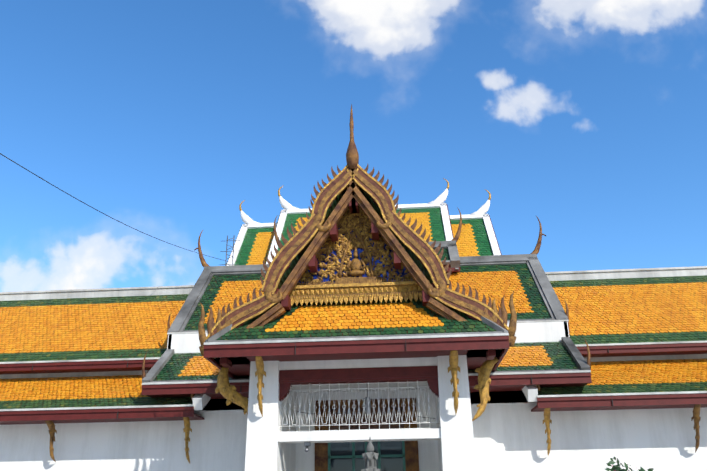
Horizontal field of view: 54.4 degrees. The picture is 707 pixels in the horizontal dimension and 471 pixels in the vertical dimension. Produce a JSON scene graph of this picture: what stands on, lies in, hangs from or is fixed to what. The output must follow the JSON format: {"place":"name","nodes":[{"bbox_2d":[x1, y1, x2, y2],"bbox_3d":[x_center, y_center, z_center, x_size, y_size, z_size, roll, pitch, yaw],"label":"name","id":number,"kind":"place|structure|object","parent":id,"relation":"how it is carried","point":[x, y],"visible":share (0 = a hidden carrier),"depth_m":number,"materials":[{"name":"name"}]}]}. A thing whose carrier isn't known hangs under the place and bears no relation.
{"place":"outdoors","nodes":[
{"label":"outdoors","id":0,"kind":"place"},
{"bbox_2d":[0,0,706,291],"label":"sky","id":1,"kind":"structure","parent":0,"point":[587,119],"materials":[{"name":"blue"}]},
{"label":"ground","id":2,"kind":"structure","parent":0,"visible":0},
{"bbox_2d":[361,438,379,470],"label":"stone pagoda","id":3,"kind":"object","parent":2,"relation":"on","point":[370,456],"visible":1,"depth_m":12.25,"materials":[{"name":"grey stone"}]},
{"bbox_2d":[605,457,653,470],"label":"bougainvillea shrub","id":4,"kind":"object","parent":2,"relation":"on","point":[615,467],"visible":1,"depth_m":13.76,"materials":[{"name":"green plant"}]},
{"bbox_3d":[0.472,8.394,17.091,26.000,0.596,10.100,-2,-22,4],"label":"gallery plinth","id":5,"kind":"object","parent":2,"relation":"on","visible":0},
{"bbox_2d":[0,215,706,470],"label":"wall","id":6,"kind":"structure","parent":5,"relation":"on","point":[506,429],"depth_m":16.23,"materials":[{"name":"white paint"}]},
{"bbox_2d":[0,153,434,451],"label":"cable mast lantern","id":7,"kind":"object","parent":6,"relation":"attached to","point":[308,444],"visible":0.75,"depth_m":16.88,"materials":[{"name":"black metal"}]},
{"bbox_2d":[0,178,706,409],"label":"roofs","id":8,"kind":"structure","parent":6,"relation":"on","point":[666,304],"depth_m":18.59,"materials":[{"name":"orange tile"}]},
{"bbox_2d":[226,178,501,265],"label":"temple roof","id":9,"kind":"structure","parent":8,"relation":"attached to","point":[254,245],"depth_m":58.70,"materials":[{"name":"orange tile"}]},
{"bbox_2d":[45,104,700,462],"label":"roof ornaments","id":10,"kind":"object","parent":8,"relation":"attached to","point":[356,252],"visible":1,"depth_m":15.11,"materials":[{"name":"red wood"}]},
{"bbox_2d":[280,380,439,431],"bbox_3d":[0.115,3.612,14.527,3.400,1.020,0.016,-2,-22,4],"label":"grille","id":11,"kind":"object","parent":6,"relation":"attached to","point":[358,388],"visible":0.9,"depth_m":14.51,"materials":[{"name":"white metal"}]}
]}

